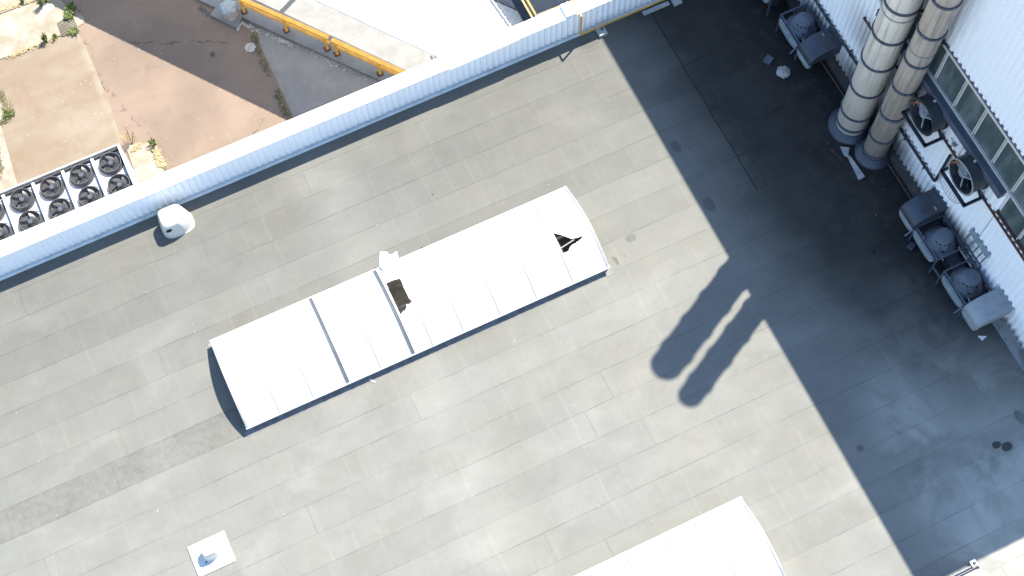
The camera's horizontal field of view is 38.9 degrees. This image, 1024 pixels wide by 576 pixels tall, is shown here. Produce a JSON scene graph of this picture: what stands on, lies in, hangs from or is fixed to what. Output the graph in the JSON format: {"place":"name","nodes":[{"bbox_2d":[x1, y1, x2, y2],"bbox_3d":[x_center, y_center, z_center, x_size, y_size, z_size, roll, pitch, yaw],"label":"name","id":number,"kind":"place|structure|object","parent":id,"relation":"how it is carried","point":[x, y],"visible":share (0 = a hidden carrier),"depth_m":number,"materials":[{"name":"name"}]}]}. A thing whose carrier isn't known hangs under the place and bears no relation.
{"place":"outdoors","nodes":[
{"label":"outdoors","id":0,"kind":"place"},
{"bbox_2d":[0,32,127,184],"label":"concrete slab","id":1,"kind":"structure","parent":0,"point":[41,84],"depth_m":59.91,"materials":[{"name":"compacted dirt"},{"name":"sand"}]},
{"bbox_2d":[0,90,10,177],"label":"ground cover","id":2,"kind":"object","parent":1,"relation":"on","point":[2,97],"visible":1,"depth_m":59.71,"materials":[{"name":"green plant"}]},
{"bbox_2d":[2,107,14,118],"bbox_3d":[-20.737,-7.239,59.753,0.588,0.184,0.588,-24,70,-9],"label":"weed","id":3,"kind":"object","parent":1,"relation":"on","point":[11,113],"visible":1,"depth_m":59.74,"materials":[{"name":"green plant"}]},
{"bbox_2d":[4,99,16,111],"bbox_3d":[-20.543,-7.575,59.380,0.667,1.123,0.279,-24,70,-9],"label":"weed","id":4,"kind":"object","parent":1,"relation":"on","point":[9,105],"visible":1,"depth_m":59.52,"materials":[{"name":"plant"}]},
{"bbox_2d":[0,144,138,240],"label":"condenser","id":5,"kind":"object","parent":1,"relation":"on","point":[48,196],"visible":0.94,"depth_m":55.88,"materials":[{"name":"white metal"}]},
{"bbox_2d":[1,0,377,171],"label":"ground","id":6,"kind":"structure","parent":0,"point":[184,96],"depth_m":60.44,"materials":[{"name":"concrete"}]},
{"bbox_2d":[0,99,16,191],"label":"pavement slab","id":7,"kind":"structure","parent":6,"relation":"on","point":[7,179],"depth_m":58.89,"materials":[{"name":"concrete"}]},
{"bbox_2d":[0,0,35,13],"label":"pavement slab","id":8,"kind":"structure","parent":6,"relation":"on","point":[3,3],"depth_m":61.81,"materials":[{"name":"concrete"}]},
{"bbox_2d":[0,0,66,59],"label":"pavement slab","id":9,"kind":"structure","parent":6,"relation":"on","point":[23,27],"depth_m":61.39,"materials":[{"name":"concrete"}]},
{"bbox_2d":[0,0,56,57],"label":"ground cover","id":10,"kind":"object","parent":9,"relation":"on","point":[6,6],"visible":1,"depth_m":61.05,"materials":[{"name":"gravel"}]},
{"bbox_2d":[36,0,43,6],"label":"weed","id":11,"kind":"object","parent":9,"relation":"on","point":[39,2],"visible":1,"depth_m":61.44,"materials":[{"name":"green plant"}]},
{"bbox_2d":[41,32,47,42],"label":"weed","id":12,"kind":"object","parent":9,"relation":"on","point":[44,38],"visible":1,"depth_m":60.82,"materials":[{"name":"green plant"}]},
{"bbox_2d":[43,3,53,12],"bbox_3d":[-19.734,-11.923,61.741,0.492,0.109,0.526,-24,70,-9],"label":"rubble","id":13,"kind":"object","parent":6,"relation":"on","point":[48,7],"visible":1,"depth_m":61.70,"materials":[{"name":"white stone"}]},
{"bbox_2d":[57,18,78,36],"bbox_3d":[-18.756,-11.019,61.352,0.756,0.063,0.758,-24,70,-9],"label":"drain grate","id":14,"kind":"object","parent":6,"relation":"on","point":[63,26],"visible":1,"depth_m":61.37,"materials":[{"name":"concrete"}]},
{"bbox_2d":[67,26,79,35],"bbox_3d":[-18.494,-10.845,61.199,0.547,0.164,0.510,2,68,2],"label":"weed","id":15,"kind":"object","parent":14,"relation":"on","point":[72,32],"visible":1,"depth_m":61.20,"materials":[{"name":"green plant"}]},
{"bbox_2d":[62,9,73,20],"bbox_3d":[-18.754,-11.532,61.408,0.510,0.300,0.536,-24,70,-9],"label":"weed","id":16,"kind":"object","parent":6,"relation":"on","point":[68,15],"visible":1,"depth_m":61.41,"materials":[{"name":"green plant"}]},
{"bbox_2d":[64,0,76,11],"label":"weed","id":17,"kind":"object","parent":6,"relation":"on","point":[70,6],"visible":1,"depth_m":61.54,"materials":[{"name":"green plant"}]},
{"bbox_2d":[72,10,83,26],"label":"pavement slab","id":18,"kind":"structure","parent":6,"relation":"on","point":[78,18],"depth_m":61.51,"materials":[{"name":"concrete"}]},
{"bbox_2d":[117,126,134,144],"bbox_3d":[-15.567,-6.193,58.802,0.702,1.032,0.641,-24,70,-9],"label":"weed","id":19,"kind":"object","parent":6,"relation":"on","point":[132,137],"visible":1,"depth_m":58.90,"materials":[{"name":"plant"}]},
{"bbox_2d":[126,142,163,182],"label":"pavement slab","id":20,"kind":"structure","parent":6,"relation":"on","point":[143,163],"depth_m":58.87,"materials":[{"name":"concrete"}]},
{"bbox_2d":[129,142,166,168],"bbox_3d":[-14.668,-5.481,59.010,1.889,0.198,0.792,31,72,12],"label":"ground cover","id":21,"kind":"object","parent":20,"relation":"on","point":[158,157],"visible":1,"depth_m":58.95,"materials":[{"name":"plant"}]},
{"bbox_2d":[147,137,157,145],"bbox_3d":[-14.612,-5.907,58.974,0.398,0.413,0.361,41,74,15],"label":"weed","id":22,"kind":"object","parent":21,"relation":"on","point":[153,143],"visible":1,"depth_m":58.96,"materials":[{"name":"green plant"}]},
{"bbox_2d":[245,42,255,52],"bbox_3d":[-10.974,-10.089,60.888,0.464,0.035,0.448,-24,70,-9],"label":"paving plate","id":23,"kind":"object","parent":6,"relation":"on","point":[250,47],"visible":1,"depth_m":60.87,"materials":[{"name":"concrete"}]},
{"bbox_2d":[250,32,291,118],"bbox_3d":[-10.071,-8.845,60.270,0.532,0.274,4.473,-22,69,-8],"label":"ground cover","id":24,"kind":"object","parent":6,"relation":"on","point":[277,90],"visible":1,"depth_m":60.24,"materials":[{"name":"green plant"}]},
{"bbox_2d":[198,6,379,82],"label":"gravel","id":25,"kind":"structure","parent":6,"relation":"on","point":[202,9],"depth_m":61.21,"materials":[{"name":"gravel"}]},
{"bbox_2d":[243,22,366,79],"bbox_3d":[-8.637,-9.934,60.818,6.087,0.070,0.437,24,70,10],"label":"rubble","id":26,"kind":"object","parent":6,"relation":"on","point":[250,26],"visible":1,"depth_m":61.05,"materials":[{"name":"stone"}]},
{"bbox_2d":[785,0,1023,371],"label":"tall hall","id":27,"kind":"structure","parent":6,"relation":"on","point":[975,71],"depth_m":44.65,"materials":[{"name":"white metal"}]},
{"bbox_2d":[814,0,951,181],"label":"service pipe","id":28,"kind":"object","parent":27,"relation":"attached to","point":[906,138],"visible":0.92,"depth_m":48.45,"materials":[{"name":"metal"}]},
{"bbox_2d":[908,12,921,39],"bbox_3d":[12.492,-8.190,44.988,0.035,1.620,1.010,-24,70,-9],"label":"window","id":29,"kind":"structure","parent":27,"relation":"in","point":[913,28],"depth_m":45.06,"materials":[{"name":"grey glass"}]},
{"bbox_2d":[901,93,948,147],"bbox_3d":[13.040,-5.548,45.678,0.800,1.360,1.693,-24,70,-9],"label":"axial fan","id":30,"kind":"object","parent":27,"relation":"attached to","point":[926,114],"visible":1,"depth_m":45.80},
{"bbox_2d":[929,44,947,77],"bbox_3d":[12.938,-7.264,44.606,0.085,1.620,1.023,-24,70,-9],"label":"window","id":31,"kind":"structure","parent":27,"relation":"in","point":[941,54],"depth_m":44.52,"materials":[{"name":"grey glass"}]},
{"bbox_2d":[876,8,1006,198],"bbox_3d":[13.292,-5.820,45.154,0.225,0.350,7.260,-24,70,-9],"label":"window shutter box","id":32,"kind":"object","parent":27,"relation":"attached to","point":[967,142],"visible":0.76,"depth_m":44.59,"materials":[{"name":"grey metal"}]},
{"bbox_2d":[863,17,1023,261],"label":"angle rail","id":33,"kind":"object","parent":27,"relation":"attached to","point":[984,199],"visible":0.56,"depth_m":45.08,"materials":[{"name":"metal"}]},
{"bbox_2d":[936,56,966,105],"bbox_3d":[13.404,-6.353,44.229,0.085,1.620,1.023,-24,70,-9],"label":"window","id":34,"kind":"structure","parent":27,"relation":"in","point":[950,79],"depth_m":44.28,"materials":[{"name":"grey glass"}]},
{"bbox_2d":[939,152,988,207],"bbox_3d":[14.029,-3.518,45.098,0.810,1.839,1.693,-24,70,-9],"label":"axial fan","id":35,"kind":"object","parent":27,"relation":"attached to","point":[966,174],"visible":1,"depth_m":45.08},
{"bbox_2d":[955,84,986,134],"bbox_3d":[13.869,-5.442,43.853,0.085,1.620,1.023,-24,70,-9],"label":"window","id":36,"kind":"structure","parent":27,"relation":"in","point":[969,107],"depth_m":43.91,"materials":[{"name":"grey glass"}]},
{"bbox_2d":[961,228,990,267],"bbox_3d":[15.004,-1.334,46.922,0.205,0.705,1.200,-24,70,-9],"label":"cable bracket","id":37,"kind":"object","parent":27,"relation":"attached to","point":[979,242],"visible":1,"depth_m":46.75,"materials":[{"name":"grey metal"}]},
{"bbox_2d":[974,113,1006,162],"bbox_3d":[14.335,-4.531,43.477,0.085,1.620,1.023,-24,70,-9],"label":"window","id":38,"kind":"structure","parent":27,"relation":"in","point":[988,134],"depth_m":43.53,"materials":[{"name":"grey glass"}]},
{"bbox_2d":[993,142,1023,191],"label":"window","id":39,"kind":"structure","parent":27,"relation":"in","point":[1008,164],"depth_m":43.16,"materials":[{"name":"grey glass"}]},
{"bbox_2d":[1000,197,1023,239],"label":"window","id":40,"kind":"structure","parent":27,"relation":"in","point":[1012,215],"depth_m":44.21,"materials":[{"name":"grey glass"}]},
{"bbox_2d":[1013,179,1023,209],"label":"window","id":41,"kind":"structure","parent":27,"relation":"in","point":[1018,193],"depth_m":43.28,"materials":[{"name":"grey glass"}]},
{"bbox_2d":[1019,235,1023,247],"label":"window","id":42,"kind":"structure","parent":27,"relation":"in","point":[1021,240],"depth_m":44.32,"materials":[{"name":"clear glass"}]},
{"bbox_2d":[258,29,378,117],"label":"concrete path","id":43,"kind":"structure","parent":0,"point":[307,82],"depth_m":60.33,"materials":[{"name":"grey concrete"}]},
{"bbox_2d":[278,39,289,43],"bbox_3d":[-9.568,-10.330,60.954,0.534,0.070,0.170,17,69,7],"label":"stone fragment","id":44,"kind":"object","parent":43,"relation":"on","point":[282,41],"visible":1,"depth_m":60.92,"materials":[{"name":"grey stone"}]},
{"bbox_2d":[197,0,569,81],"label":"pavement","id":45,"kind":"structure","parent":0,"point":[350,31],"depth_m":60.98,"materials":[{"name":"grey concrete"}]},
{"bbox_2d":[210,5,241,28],"bbox_3d":[-12.057,-11.444,61.450,1.339,0.250,0.539,26,71,11],"label":"concrete footing","id":46,"kind":"object","parent":45,"relation":"on","point":[216,13],"visible":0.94,"depth_m":61.31,"materials":[{"name":"grey concrete"}]},
{"bbox_2d":[221,6,238,20],"bbox_3d":[-11.881,-11.647,61.109,0.690,0.530,0.690,-24,70,-9],"label":"concrete drum","id":47,"kind":"object","parent":46,"relation":"on","point":[233,16],"visible":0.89,"depth_m":61.00,"materials":[{"name":"concrete"}]},
{"bbox_2d":[219,0,236,15],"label":"plastic bag","id":48,"kind":"object","parent":47,"relation":"on","point":[228,7],"visible":1,"depth_m":60.70,"materials":[{"name":"white plastic"}]},
{"bbox_2d":[238,0,330,51],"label":"safety barrier","id":49,"kind":"object","parent":45,"relation":"on","point":[285,21],"visible":1,"depth_m":60.25,"materials":[{"name":"yellow metal"}]},
{"bbox_2d":[331,38,404,76],"bbox_3d":[-5.141,-8.931,59.652,5.262,1.060,0.364,26,71,11],"label":"safety barrier","id":50,"kind":"object","parent":45,"relation":"on","point":[379,64],"visible":0.64,"depth_m":59.51,"materials":[{"name":"yellow metal"}]},
{"bbox_2d":[315,0,534,57],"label":"canopy","id":51,"kind":"object","parent":45,"relation":"on","point":[437,28],"visible":0.23,"depth_m":55.95,"materials":[{"name":"metal"}]},
{"bbox_2d":[512,0,571,21],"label":"access platform","id":52,"kind":"structure","parent":51,"relation":"on","point":[521,7],"depth_m":56.11,"materials":[{"name":"metal"}]},
{"bbox_2d":[0,0,1023,575],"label":"flat roof building","id":53,"kind":"structure","parent":0,"point":[830,384],"depth_m":47.69,"materials":[{"name":"grey concrete"}]},
{"bbox_2d":[157,204,194,238],"bbox_3d":[-11.426,-2.314,49.220,1.122,0.865,0.860,-24,70,-9],"label":"vent cowl","id":54,"kind":"object","parent":53,"relation":"on","point":[176,220],"visible":1,"depth_m":48.92,"materials":[{"name":"white plastic"}]},
{"bbox_2d":[187,531,235,575],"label":"roof vent","id":55,"kind":"object","parent":53,"relation":"on","point":[211,554],"visible":1,"depth_m":45.20,"materials":[{"name":"white plastic"}]},
{"bbox_2d":[208,186,613,436],"bbox_3d":[-3.314,0.505,47.916,13.260,0.960,3.520,-24,70,-9],"label":"barrel skylight","id":56,"kind":"object","parent":53,"relation":"on","point":[310,352],"visible":1,"depth_m":47.62,"materials":[{"name":"plastic"}]},
{"bbox_2d":[380,251,402,270],"bbox_3d":[-4.114,-0.982,48.392,0.746,0.192,0.685,-24,70,-9],"label":"torn sheet","id":57,"kind":"object","parent":56,"relation":"on","point":[387,261],"visible":1,"depth_m":48.34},
{"bbox_2d":[449,39,519,70],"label":"loose trim","id":58,"kind":"structure","parent":53,"relation":"attached to","point":[483,55],"depth_m":50.32,"materials":[{"name":"white metal"}]},
{"bbox_2d":[560,3,570,17],"bbox_3d":[1.871,-9.711,50.851,0.170,0.118,0.548,-24,70,-9],"label":"conduit box","id":59,"kind":"object","parent":53,"relation":"on","point":[565,10],"visible":1,"depth_m":50.79,"materials":[{"name":"white metal"}]},
{"bbox_2d":[565,2,575,15],"bbox_3d":[2.043,-9.787,50.880,0.140,0.118,0.548,-24,70,-9],"label":"conduit box","id":60,"kind":"object","parent":53,"relation":"on","point":[570,9],"visible":1,"depth_m":50.82,"materials":[{"name":"white metal"}]},
{"bbox_2d":[596,26,607,37],"bbox_3d":[3.228,-9.205,52.188,0.330,0.150,0.330,-24,70,-9],"label":"ballast block","id":61,"kind":"object","parent":53,"relation":"on","point":[601,33],"depth_m":52.12,"materials":[{"name":"concrete"}]},
{"bbox_2d":[571,0,663,35],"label":"guard rail","id":62,"kind":"object","parent":61,"relation":"on","point":[611,21],"visible":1,"depth_m":51.89,"materials":[{"name":"metal"}]},
{"bbox_2d":[642,1,669,15],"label":"kerb block","id":63,"kind":"object","parent":53,"relation":"on","point":[656,8],"depth_m":52.52,"materials":[{"name":"concrete"}]},
{"bbox_2d":[670,0,681,6],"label":"ballast block","id":64,"kind":"object","parent":53,"relation":"on","point":[675,3],"depth_m":52.56,"materials":[{"name":"concrete"}]},
{"bbox_2d":[575,496,785,575],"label":"barrel skylight","id":65,"kind":"object","parent":53,"relation":"on","point":[730,538],"visible":1,"depth_m":44.44,"materials":[{"name":"plastic"}]},
{"bbox_2d":[762,54,773,64],"bbox_3d":[9.127,-8.130,51.711,0.272,0.080,0.340,34,72,13],"label":"paver block","id":66,"kind":"object","parent":53,"relation":"on","point":[768,60],"depth_m":51.67,"materials":[{"name":"grey concrete"}]},
{"bbox_2d":[761,0,793,16],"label":"extract unit","id":67,"kind":"object","parent":53,"relation":"on","point":[769,3],"visible":1,"depth_m":52.12,"materials":[{"name":"grey metal"}]},
{"bbox_2d":[776,3,842,68],"bbox_3d":[10.313,-8.758,51.168,1.472,1.530,2.245,-24,70,-9],"label":"extract unit","id":68,"kind":"object","parent":53,"relation":"on","point":[807,42],"visible":1,"depth_m":50.80,"materials":[{"name":"grey metal"}]},
{"bbox_2d":[765,65,883,191],"bbox_3d":[10.119,-5.275,50.579,3.598,0.037,5.697,-19,69,-7],"label":"debris","id":69,"kind":"object","parent":53,"relation":"on","point":[833,151],"visible":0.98,"depth_m":50.33,"materials":[{"name":"metal"}]},
{"bbox_2d":[840,146,848,156],"bbox_3d":[11.518,-4.719,50.278,0.310,0.070,0.347,9,68,4],"label":"broken tile","id":70,"kind":"object","parent":53,"relation":"on","point":[845,150],"visible":1,"depth_m":50.26,"materials":[{"name":"stone"}]},
{"bbox_2d":[848,156,864,179],"bbox_3d":[11.833,-4.157,50.067,0.252,0.030,0.957,-24,70,-9],"label":"scrap strip","id":71,"kind":"object","parent":53,"relation":"on","point":[859,173],"visible":1,"depth_m":50.02,"materials":[{"name":"beige metal"}]},
{"bbox_2d":[820,61,911,199],"bbox_3d":[12.798,-4.606,50.177,0.086,0.064,8.600,-24,70,-9],"label":"drain pipe","id":72,"kind":"object","parent":53,"relation":"on","point":[894,173],"visible":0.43,"depth_m":50.01,"materials":[{"name":"metal"}]},
{"bbox_2d":[827,0,923,145],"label":"flue stack","id":73,"kind":"object","parent":53,"relation":"on","point":[849,119],"visible":0.97,"depth_m":46.48,"materials":[{"name":"metal"}]},
{"bbox_2d":[854,0,962,169],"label":"flue stack","id":74,"kind":"object","parent":53,"relation":"on","point":[871,150],"visible":0.94,"depth_m":45.20,"materials":[{"name":"beige metal"}]},
{"bbox_2d":[907,241,916,250],"bbox_3d":[13.473,-1.423,48.929,0.208,0.080,0.260,39,74,15],"label":"paver block","id":75,"kind":"object","parent":53,"relation":"on","point":[911,245],"depth_m":48.89,"materials":[{"name":"grey concrete"}]},
{"bbox_2d":[899,187,963,272],"bbox_3d":[13.854,-1.829,48.307,1.472,1.530,2.274,-24,70,-9],"label":"extract unit","id":76,"kind":"object","parent":53,"relation":"on","point":[934,238],"visible":1,"depth_m":47.94,"materials":[{"name":"grey metal"}]},
{"bbox_2d":[950,559,987,575],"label":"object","id":77,"kind":"object","parent":53,"relation":"on","point":[974,568],"visible":1,"depth_m":44.69,"materials":[{"name":"white metal"}]},
{"bbox_2d":[935,258,1013,330],"bbox_3d":[14.952,0.319,47.420,1.472,1.530,2.205,-24,70,-9],"label":"extract unit","id":78,"kind":"object","parent":53,"relation":"on","point":[973,301],"visible":1,"depth_m":47.06,"materials":[{"name":"grey metal"}]},
{"bbox_2d":[932,243,980,276],"bbox_3d":[14.578,-0.700,47.930,1.190,0.660,1.200,-24,70,-9],"label":"belt guard","id":79,"kind":"object","parent":78,"relation":"attached to","point":[951,260],"visible":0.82,"depth_m":47.88,"materials":[{"name":"metal"}]},
{"bbox_2d":[776,66,789,78],"bbox_3d":[9.613,-7.658,51.461,0.519,0.192,0.505,-24,70,-9],"label":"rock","id":80,"kind":"object","parent":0,"point":[783,72],"visible":1,"depth_m":51.40,"materials":[{"name":"grey stone"}]}
]}

